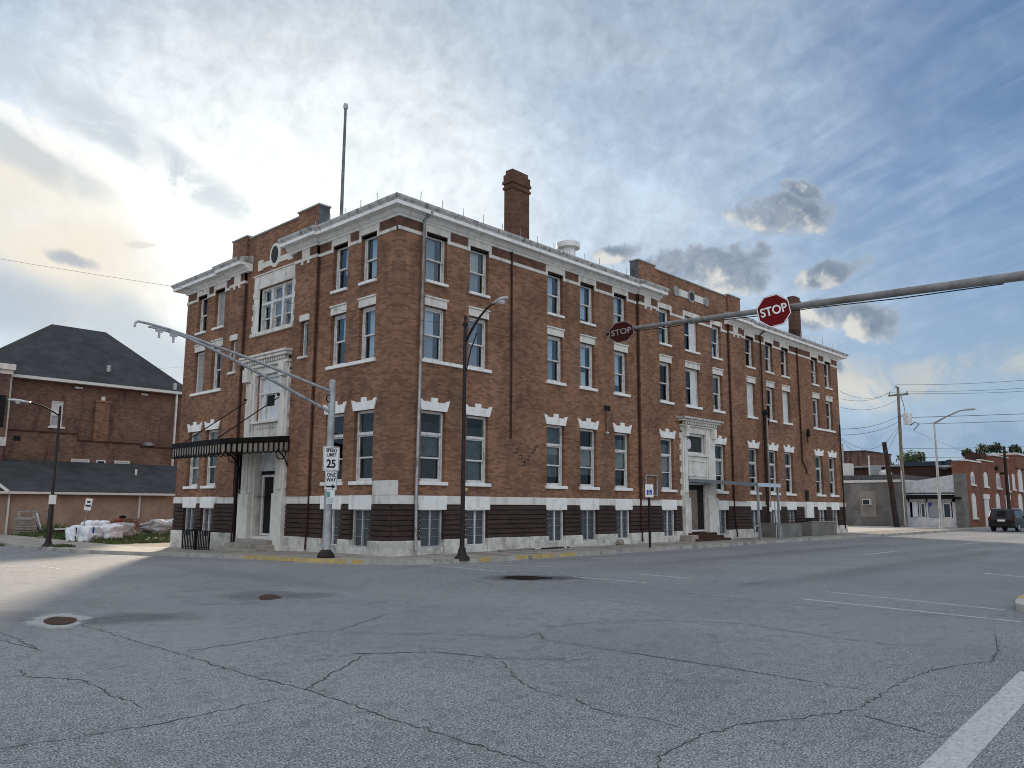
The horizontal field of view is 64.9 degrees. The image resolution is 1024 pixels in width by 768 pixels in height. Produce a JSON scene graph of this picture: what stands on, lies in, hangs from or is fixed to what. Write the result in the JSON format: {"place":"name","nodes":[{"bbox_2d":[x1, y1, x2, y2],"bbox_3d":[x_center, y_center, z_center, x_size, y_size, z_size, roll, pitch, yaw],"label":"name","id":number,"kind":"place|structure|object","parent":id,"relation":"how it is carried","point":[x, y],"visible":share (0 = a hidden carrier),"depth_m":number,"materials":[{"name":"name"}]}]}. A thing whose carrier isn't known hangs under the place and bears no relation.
{"place":"outdoors","nodes":[
{"label":"outdoors","id":0,"kind":"place"},
{"bbox_2d":[7,534,169,546],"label":"vacant lot","id":1,"kind":"structure","parent":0,"point":[153,544],"depth_m":39.30,"materials":[{"name":"concrete"}]},
{"bbox_2d":[12,511,40,533],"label":"lumber stack","id":2,"kind":"object","parent":1,"relation":"on","point":[23,524],"visible":0.87,"depth_m":50.83,"materials":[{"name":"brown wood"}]},
{"bbox_2d":[65,525,81,541],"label":"bulk sack","id":3,"kind":"object","parent":1,"relation":"on","point":[71,532],"visible":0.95,"depth_m":41.60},
{"bbox_2d":[0,522,169,547],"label":"weeds","id":4,"kind":"object","parent":1,"relation":"on","point":[63,535],"visible":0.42,"depth_m":44.50,"materials":[{"name":"green plant"}]},
{"bbox_2d":[8,530,169,543],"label":"grass","id":5,"kind":"structure","parent":1,"relation":"on","point":[152,539],"depth_m":44.17,"materials":[{"name":"plant"}]},
{"bbox_2d":[77,525,101,541],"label":"bulk sack","id":6,"kind":"object","parent":1,"relation":"on","point":[87,533],"visible":0.91,"depth_m":41.59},
{"bbox_2d":[99,523,122,539],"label":"bulk sack","id":7,"kind":"object","parent":1,"relation":"on","point":[115,530],"visible":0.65,"depth_m":42.64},
{"bbox_2d":[105,518,139,533],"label":"brick pallet","id":8,"kind":"object","parent":1,"relation":"on","point":[135,521],"visible":0.41,"depth_m":49.69,"materials":[{"name":"brown brick"}]},
{"bbox_2d":[113,522,136,536],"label":"bulk sack","id":9,"kind":"object","parent":1,"relation":"on","point":[129,530],"visible":0.45,"depth_m":47.19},
{"bbox_2d":[139,519,172,533],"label":"tarp heap","id":10,"kind":"object","parent":1,"relation":"on","point":[161,526],"visible":0.58,"depth_m":51.22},
{"bbox_2d":[0,526,988,559],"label":"sidewalk","id":11,"kind":"structure","parent":0,"point":[32,541],"depth_m":33.09,"materials":[{"name":"concrete"}]},
{"bbox_2d":[8,399,61,546],"bbox_3d":[-21.822,4.066,36.556,0.533,6.666,2.452,-8,-12,43],"label":"street lamp","id":12,"kind":"object","parent":11,"relation":"on","point":[48,540],"visible":0.96,"depth_m":36.98,"materials":[{"name":"metal"}]},
{"bbox_2d":[181,529,218,549],"bbox_3d":[-12.861,6.510,33.662,2.440,0.800,0.865,-8,-12,43],"label":"iron railing","id":13,"kind":"object","parent":11,"relation":"on","point":[195,538],"visible":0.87,"depth_m":33.33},
{"bbox_2d":[134,320,335,557],"bbox_3d":[-7.909,1.917,23.527,0.514,6.645,6.630,-8,-12,43],"label":"mast arm pole","id":14,"kind":"object","parent":11,"relation":"on","point":[326,551],"visible":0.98,"depth_m":25.12,"materials":[{"name":"grey metal"}]},
{"bbox_2d":[324,471,336,489],"bbox_3d":[-5.725,3.062,25.457,0.010,0.600,0.460,-7,-12,42],"label":"traffic sign","id":15,"kind":"object","parent":14,"relation":"attached to","point":[330,480],"visible":1,"depth_m":25.45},
{"bbox_2d":[323,446,339,470],"bbox_3d":[-5.735,2.368,25.547,0.009,0.780,0.620,-7,-12,42],"label":"traffic sign","id":16,"kind":"object","parent":14,"relation":"attached to","point":[331,454],"visible":1,"depth_m":25.54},
{"bbox_2d":[454,296,508,560],"bbox_3d":[-0.930,1.387,25.106,2.169,8.134,0.520,-8,-12,43],"label":"street lamp","id":17,"kind":"object","parent":11,"relation":"on","point":[461,555],"visible":0.98,"depth_m":25.51,"materials":[{"name":"metal"}]},
{"bbox_2d":[169,103,848,555],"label":"brick building","id":18,"kind":"structure","parent":11,"relation":"on","point":[583,429],"depth_m":32.74,"materials":[{"name":"brick"}]},
{"bbox_2d":[182,497,196,535],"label":"basement window","id":19,"kind":"structure","parent":18,"relation":"in","point":[189,503],"depth_m":36.23,"materials":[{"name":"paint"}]},
{"bbox_2d":[183,422,202,488],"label":"window","id":20,"kind":"structure","parent":18,"relation":"in","point":[193,479],"depth_m":36.80,"materials":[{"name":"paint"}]},
{"bbox_2d":[194,344,204,392],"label":"window","id":21,"kind":"structure","parent":18,"relation":"in","point":[198,348],"depth_m":37.35,"materials":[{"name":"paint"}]},
{"bbox_2d":[194,288,209,335],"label":"window","id":22,"kind":"structure","parent":18,"relation":"in","point":[203,292],"depth_m":37.83,"materials":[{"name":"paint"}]},
{"bbox_2d":[189,338,223,396],"bbox_3d":[-13.741,-0.718,36.605,2.880,2.400,0.414,-8,-12,43],"label":"window","id":23,"kind":"structure","parent":18,"relation":"in","point":[219,342],"depth_m":36.26,"materials":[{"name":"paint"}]},
{"bbox_2d":[200,497,214,536],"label":"basement window","id":24,"kind":"structure","parent":18,"relation":"in","point":[207,503],"depth_m":35.10,"materials":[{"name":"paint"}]},
{"bbox_2d":[200,419,220,488],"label":"window","id":25,"kind":"structure","parent":18,"relation":"in","point":[211,468],"depth_m":35.65,"materials":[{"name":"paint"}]},
{"bbox_2d":[211,281,227,330],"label":"window","id":26,"kind":"structure","parent":18,"relation":"in","point":[221,304],"depth_m":36.58,"materials":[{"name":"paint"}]},
{"bbox_2d":[258,451,275,535],"bbox_3d":[-9.625,4.347,32.055,1.630,3.320,0.120,-8,-12,43],"label":"door","id":27,"kind":"structure","parent":18,"relation":"in","point":[267,466],"depth_m":32.27,"materials":[{"name":"paint"}]},
{"bbox_2d":[258,373,279,420],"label":"window","id":28,"kind":"structure","parent":18,"relation":"in","point":[269,390],"depth_m":32.68,"materials":[{"name":"paint"}]},
{"bbox_2d":[249,262,295,338],"bbox_3d":[-9.646,-3.376,33.221,3.360,2.660,0.632,-8,-12,43],"label":"window","id":29,"kind":"structure","parent":18,"relation":"in","point":[286,294],"depth_m":33.28,"materials":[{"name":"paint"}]},
{"bbox_2d":[297,313,309,359],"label":"window","id":30,"kind":"structure","parent":18,"relation":"in","point":[304,317],"depth_m":31.17,"materials":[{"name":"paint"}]},
{"bbox_2d":[320,496,341,544],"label":"basement window","id":31,"kind":"structure","parent":18,"relation":"in","point":[337,504],"depth_m":28.58,"materials":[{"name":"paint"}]},
{"bbox_2d":[320,401,346,485],"bbox_3d":[-6.351,2.146,29.080,1.460,3.032,0.404,-8,-12,43],"label":"window","id":32,"kind":"structure","parent":18,"relation":"in","point":[339,418],"depth_m":29.19,"materials":[{"name":"paint"}]},
{"bbox_2d":[329,302,347,364],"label":"window","id":33,"kind":"structure","parent":18,"relation":"in","point":[343,306],"depth_m":29.91,"materials":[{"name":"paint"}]},
{"bbox_2d":[330,234,350,294],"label":"window","id":34,"kind":"structure","parent":18,"relation":"in","point":[347,238],"depth_m":30.30,"materials":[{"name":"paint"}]},
{"bbox_2d":[325,294,376,370],"bbox_3d":[-5.685,-1.819,29.085,2.950,2.400,0.414,-8,-12,43],"label":"window","id":35,"kind":"structure","parent":18,"relation":"in","point":[369,300],"depth_m":28.69,"materials":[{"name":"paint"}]},
{"bbox_2d":[348,495,372,546],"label":"basement window","id":36,"kind":"structure","parent":18,"relation":"in","point":[360,505],"depth_m":27.51,"materials":[{"name":"paint"}]},
{"bbox_2d":[348,397,376,484],"bbox_3d":[-5.078,1.972,27.892,1.460,3.032,0.404,-8,-12,43],"label":"window","id":37,"kind":"structure","parent":18,"relation":"in","point":[365,419],"depth_m":28.10,"materials":[{"name":"paint"}]},
{"bbox_2d":[358,223,379,285],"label":"window","id":38,"kind":"structure","parent":18,"relation":"in","point":[376,227],"depth_m":29.10,"materials":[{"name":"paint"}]},
{"bbox_2d":[418,496,446,546],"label":"basement window","id":39,"kind":"structure","parent":18,"relation":"in","point":[431,507],"depth_m":27.61,"materials":[{"name":"paint"}]},
{"bbox_2d":[418,398,449,485],"bbox_3d":[-2.813,2.001,28.005,0.404,3.032,1.460,-8,-12,43],"label":"window","id":40,"kind":"structure","parent":18,"relation":"in","point":[431,433],"depth_m":28.15,"materials":[{"name":"paint"}]},
{"bbox_2d":[425,224,450,287],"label":"window","id":41,"kind":"structure","parent":18,"relation":"in","point":[430,241],"depth_m":29.14,"materials":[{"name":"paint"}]},
{"bbox_2d":[422,295,491,373],"bbox_3d":[-2.071,-1.757,29.372,0.414,2.400,3.420,-8,-12,43],"label":"window","id":42,"kind":"structure","parent":18,"relation":"in","point":[432,301],"depth_m":28.76,"materials":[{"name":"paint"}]},
{"bbox_2d":[465,496,489,544],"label":"basement window","id":43,"kind":"structure","parent":18,"relation":"in","point":[475,507],"depth_m":29.14,"materials":[{"name":"paint"}]},
{"bbox_2d":[465,403,491,486],"bbox_3d":[-1.345,2.241,29.543,0.404,3.032,1.460,-8,-12,43],"label":"window","id":44,"kind":"structure","parent":18,"relation":"in","point":[475,438],"depth_m":29.70,"materials":[{"name":"paint"}]},
{"bbox_2d":[468,306,490,368],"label":"window","id":45,"kind":"structure","parent":18,"relation":"in","point":[473,311],"depth_m":30.31,"materials":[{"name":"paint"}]},
{"bbox_2d":[468,238,491,298],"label":"window","id":46,"kind":"structure","parent":18,"relation":"in","point":[473,287],"depth_m":30.70,"materials":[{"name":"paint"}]},
{"bbox_2d":[545,264,564,318],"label":"window","id":47,"kind":"structure","parent":18,"relation":"in","point":[549,268],"depth_m":33.88,"materials":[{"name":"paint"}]},
{"bbox_2d":[544,414,567,488],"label":"window","id":48,"kind":"structure","parent":18,"relation":"in","point":[554,433],"depth_m":32.95,"materials":[{"name":"paint"}]},
{"bbox_2d":[545,498,566,541],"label":"basement window","id":49,"kind":"structure","parent":18,"relation":"in","point":[555,507],"depth_m":32.34,"materials":[{"name":"paint"}]},
{"bbox_2d":[546,325,566,385],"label":"window","id":50,"kind":"structure","parent":18,"relation":"in","point":[551,330],"depth_m":33.46,"materials":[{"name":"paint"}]},
{"bbox_2d":[578,275,595,326],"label":"window","id":51,"kind":"structure","parent":18,"relation":"in","point":[580,278],"depth_m":35.45,"materials":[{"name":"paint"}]},
{"bbox_2d":[579,334,597,391],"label":"window","id":52,"kind":"structure","parent":18,"relation":"in","point":[587,339],"depth_m":35.06,"materials":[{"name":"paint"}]},
{"bbox_2d":[578,418,599,489],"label":"window","id":53,"kind":"structure","parent":18,"relation":"in","point":[586,453],"depth_m":34.48,"materials":[{"name":"paint"}]},
{"bbox_2d":[579,498,598,539],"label":"basement window","id":54,"kind":"structure","parent":18,"relation":"in","point":[588,506],"depth_m":33.89,"materials":[{"name":"paint"}]},
{"bbox_2d":[612,286,627,323],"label":"window","id":55,"kind":"structure","parent":18,"relation":"in","point":[614,290],"depth_m":37.29,"materials":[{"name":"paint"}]},
{"bbox_2d":[613,342,630,397],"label":"window","id":56,"kind":"structure","parent":18,"relation":"in","point":[617,346],"depth_m":36.84,"materials":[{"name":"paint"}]},
{"bbox_2d":[612,423,632,490],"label":"window","id":57,"kind":"structure","parent":18,"relation":"in","point":[620,445],"depth_m":36.26,"materials":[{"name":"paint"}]},
{"bbox_2d":[614,499,632,538],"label":"basement window","id":58,"kind":"structure","parent":18,"relation":"in","point":[622,506],"depth_m":35.68,"materials":[{"name":"paint"}]},
{"bbox_2d":[657,302,671,346],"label":"window","id":59,"kind":"structure","parent":18,"relation":"in","point":[659,304],"depth_m":39.90,"materials":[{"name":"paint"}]},
{"bbox_2d":[659,354,674,404],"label":"window","id":60,"kind":"structure","parent":18,"relation":"in","point":[664,358],"depth_m":39.52,"materials":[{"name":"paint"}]},
{"bbox_2d":[659,429,677,491],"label":"window","id":61,"kind":"structure","parent":18,"relation":"in","point":[665,449],"depth_m":38.93,"materials":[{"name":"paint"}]},
{"bbox_2d":[661,500,676,536],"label":"basement window","id":62,"kind":"structure","parent":18,"relation":"in","point":[668,506],"depth_m":38.34,"materials":[{"name":"paint"}]},
{"bbox_2d":[682,310,700,354],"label":"window","id":63,"kind":"structure","parent":18,"relation":"in","point":[689,330],"depth_m":41.67,"materials":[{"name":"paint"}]},
{"bbox_2d":[684,360,702,409],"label":"window","id":64,"kind":"structure","parent":18,"relation":"in","point":[691,375],"depth_m":41.27,"materials":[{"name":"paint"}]},
{"bbox_2d":[687,434,703,454],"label":"window","id":65,"kind":"structure","parent":18,"relation":"in","point":[695,445],"depth_m":40.83,"materials":[{"name":"paint"}]},
{"bbox_2d":[689,483,706,531],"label":"door","id":66,"kind":"structure","parent":18,"relation":"in","point":[697,491],"depth_m":40.35,"materials":[{"name":"paint"}]},
{"bbox_2d":[710,320,722,360],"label":"window","id":67,"kind":"structure","parent":18,"relation":"in","point":[712,322],"depth_m":43.59,"materials":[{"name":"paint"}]},
{"bbox_2d":[712,367,725,413],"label":"window","id":68,"kind":"structure","parent":18,"relation":"in","point":[717,371],"depth_m":43.17,"materials":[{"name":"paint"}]},
{"bbox_2d":[715,436,728,493],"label":"window","id":69,"kind":"structure","parent":18,"relation":"in","point":[719,462],"depth_m":42.59,"materials":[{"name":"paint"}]},
{"bbox_2d":[719,501,728,533],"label":"basement window","id":70,"kind":"structure","parent":18,"relation":"in","point":[723,505],"depth_m":42.09,"materials":[{"name":"paint"}]},
{"bbox_2d":[746,376,758,419],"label":"window","id":71,"kind":"structure","parent":18,"relation":"in","point":[749,379],"depth_m":45.78,"materials":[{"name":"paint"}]},
{"bbox_2d":[747,440,761,494],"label":"window","id":72,"kind":"structure","parent":18,"relation":"in","point":[752,452],"depth_m":45.35,"materials":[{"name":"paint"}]},
{"bbox_2d":[750,501,761,532],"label":"basement window","id":73,"kind":"structure","parent":18,"relation":"in","point":[753,506],"depth_m":44.61,"materials":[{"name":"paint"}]},
{"bbox_2d":[767,443,780,494],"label":"window","id":74,"kind":"structure","parent":18,"relation":"in","point":[771,447],"depth_m":47.06,"materials":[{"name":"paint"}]},
{"bbox_2d":[782,384,792,425],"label":"window","id":75,"kind":"structure","parent":18,"relation":"in","point":[784,387],"depth_m":49.03,"materials":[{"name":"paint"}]},
{"bbox_2d":[783,445,796,495],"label":"window","id":76,"kind":"structure","parent":18,"relation":"in","point":[786,449],"depth_m":48.56,"materials":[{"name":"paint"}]},
{"bbox_2d":[814,449,826,496],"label":"window","id":77,"kind":"structure","parent":18,"relation":"in","point":[818,453],"depth_m":51.70,"materials":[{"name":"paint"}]},
{"bbox_2d":[812,392,835,432],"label":"window","id":78,"kind":"structure","parent":18,"relation":"in","point":[814,395],"depth_m":52.33,"materials":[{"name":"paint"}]},
{"bbox_2d":[827,450,839,496],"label":"window","id":79,"kind":"structure","parent":18,"relation":"in","point":[831,471],"depth_m":53.25,"materials":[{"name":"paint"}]},
{"bbox_2d":[645,484,652,547],"bbox_3d":[5.579,5.350,32.670,0.340,2.530,0.111,2,-9,-9],"label":"parking sign","id":80,"kind":"object","parent":11,"relation":"on","point":[648,490],"visible":1,"depth_m":32.72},
{"bbox_2d":[762,410,771,522],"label":"service pole","id":81,"kind":"object","parent":11,"relation":"on","point":[765,413],"visible":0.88,"depth_m":45.15,"materials":[{"name":"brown wood"}]},
{"bbox_2d":[760,519,802,537],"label":"areaway wall","id":82,"kind":"structure","parent":11,"relation":"on","point":[791,529],"depth_m":44.34,"materials":[{"name":"grey concrete"}]},
{"bbox_2d":[802,518,836,535],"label":"areaway wall","id":83,"kind":"structure","parent":11,"relation":"on","point":[814,528],"depth_m":47.30,"materials":[{"name":"concrete"}]},
{"bbox_2d":[848,526,938,531],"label":"concrete lot","id":84,"kind":"structure","parent":11,"relation":"on","point":[862,528],"depth_m":64.51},
{"bbox_2d":[882,442,899,526],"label":"broken pole","id":85,"kind":"object","parent":84,"relation":"on","point":[895,517],"visible":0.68,"depth_m":69.60,"materials":[{"name":"brown wood"}]},
{"bbox_2d":[888,385,918,526],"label":"utility pole","id":86,"kind":"object","parent":84,"relation":"on","point":[907,418],"visible":0.96,"depth_m":71.48,"materials":[{"name":"brown wood"}]},
{"bbox_2d":[905,473,969,527],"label":"shop building","id":87,"kind":"structure","parent":11,"relation":"on","point":[922,503],"depth_m":69.84,"materials":[{"name":"concrete"}]},
{"bbox_2d":[943,502,952,526],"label":"door","id":88,"kind":"structure","parent":87,"relation":"in","point":[947,513],"depth_m":69.26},
{"bbox_2d":[933,408,975,528],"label":"street lamp","id":89,"kind":"object","parent":11,"relation":"on","point":[941,523],"visible":0.93,"depth_m":63.18,"materials":[{"name":"metal"}]},
{"bbox_2d":[951,453,1023,526],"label":"brick building","id":90,"kind":"structure","parent":11,"relation":"on","point":[986,489],"depth_m":75.82,"materials":[{"name":"brick"}]},
{"bbox_2d":[1000,446,1010,508],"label":"utility pole","id":91,"kind":"object","parent":11,"relation":"on","point":[1005,472],"visible":0.7,"depth_m":77.33,"materials":[{"name":"brown wood"}]},
{"bbox_2d":[0,528,1023,767],"bbox_3d":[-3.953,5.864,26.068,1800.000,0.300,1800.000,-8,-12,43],"label":"road","id":92,"kind":"structure","parent":0,"point":[183,605],"depth_m":9.41,"materials":[{"name":"asphalt"}]},
{"bbox_2d":[43,616,76,624],"bbox_3d":[-6.870,3.594,12.242,0.455,0.001,1.007,5,-10,-29],"label":"manhole cover","id":93,"kind":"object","parent":92,"relation":"on","point":[58,620],"depth_m":12.22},
{"bbox_2d":[0,459,176,534],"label":"tan building","id":94,"kind":"structure","parent":92,"relation":"on","point":[144,493],"depth_m":55.95,"materials":[{"name":"brick"}]},
{"bbox_2d":[0,324,182,465],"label":"brick hall","id":95,"kind":"structure","parent":92,"relation":"on","point":[122,413],"depth_m":61.67,"materials":[{"name":"brick"}]},
{"bbox_2d":[47,400,64,428],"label":"window","id":96,"kind":"structure","parent":95,"relation":"in","point":[55,404],"depth_m":59.61,"materials":[{"name":"stone"}]},
{"bbox_2d":[0,527,997,564],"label":"kerb","id":97,"kind":"structure","parent":92,"relation":"on","point":[406,562],"depth_m":29.13,"materials":[{"name":"concrete"}]},
{"bbox_2d":[0,581,999,767],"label":"road cracks","id":98,"kind":"object","parent":92,"relation":"on","point":[512,675],"visible":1,"depth_m":8.14,"materials":[{"name":"asphalt"}]},
{"bbox_2d":[42,537,1023,621],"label":"road markings","id":99,"kind":"object","parent":92,"relation":"on","point":[809,599],"visible":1,"depth_m":15.45,"materials":[{"name":"paint"}]},
{"bbox_2d":[841,443,891,465],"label":"building","id":100,"kind":"structure","parent":92,"relation":"on","point":[856,459],"depth_m":101.50,"materials":[{"name":"brick"}]},
{"bbox_2d":[896,450,925,464],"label":"tree","id":101,"kind":"object","parent":92,"relation":"on","point":[907,454],"visible":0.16,"depth_m":116.49,"materials":[{"name":"green plant"}]},
{"bbox_2d":[918,671,1023,767],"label":"stop line","id":102,"kind":"object","parent":92,"relation":"on","point":[976,733],"visible":1,"depth_m":6.46,"materials":[{"name":"paint"}]},
{"bbox_2d":[975,442,1001,455],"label":"tree","id":103,"kind":"object","parent":92,"relation":"on","point":[983,449],"visible":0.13,"depth_m":112.11,"materials":[{"name":"green plant"}]},
{"bbox_2d":[988,508,1023,531],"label":"parked car","id":104,"kind":"object","parent":92,"relation":"on","point":[1004,519],"visible":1,"depth_m":61.67,"materials":[{"name":"paint"}]},
{"bbox_2d":[0,0,1023,464],"label":"sky","id":105,"kind":"structure","parent":0,"point":[750,151],"materials":[{"name":"blue"}]},
{"bbox_2d":[843,456,933,526],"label":"block building","id":106,"kind":"structure","parent":0,"point":[867,499],"depth_m":73.86,"materials":[{"name":"concrete"}]},
{"bbox_2d":[859,491,876,516],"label":"blocked window","id":107,"kind":"structure","parent":106,"relation":"in","point":[866,510],"depth_m":73.75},
{"bbox_2d":[854,460,960,477],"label":"brick building","id":108,"kind":"structure","parent":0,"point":[926,468],"depth_m":83.10,"materials":[{"name":"black brick"}]},
{"bbox_2d":[1015,598,1023,612],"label":"opposite sidewalk","id":109,"kind":"structure","parent":0,"point":[1019,602],"depth_m":13.96,"materials":[{"name":"concrete"}]},
{"bbox_2d":[606,271,1023,335],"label":"mast arm pole","id":110,"kind":"object","parent":109,"relation":"on","point":[988,281],"visible":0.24,"depth_m":16.96,"materials":[{"name":"metal"}]},
{"bbox_2d":[608,321,633,342],"bbox_3d":[3.344,-1.481,24.351,0.760,0.760,0.350,-12,-34,16],"label":"stop sign","id":111,"kind":"object","parent":110,"relation":"attached to","point":[622,331],"visible":1,"depth_m":24.21,"materials":[{"name":"metal"}]},
{"bbox_2d":[756,294,791,327],"bbox_3d":[6.273,-1.717,19.198,0.760,0.760,0.350,-15,-14,26],"label":"stop sign","id":112,"kind":"object","parent":110,"relation":"attached to","point":[774,310],"visible":1,"depth_m":19.05,"materials":[{"name":"metal"}]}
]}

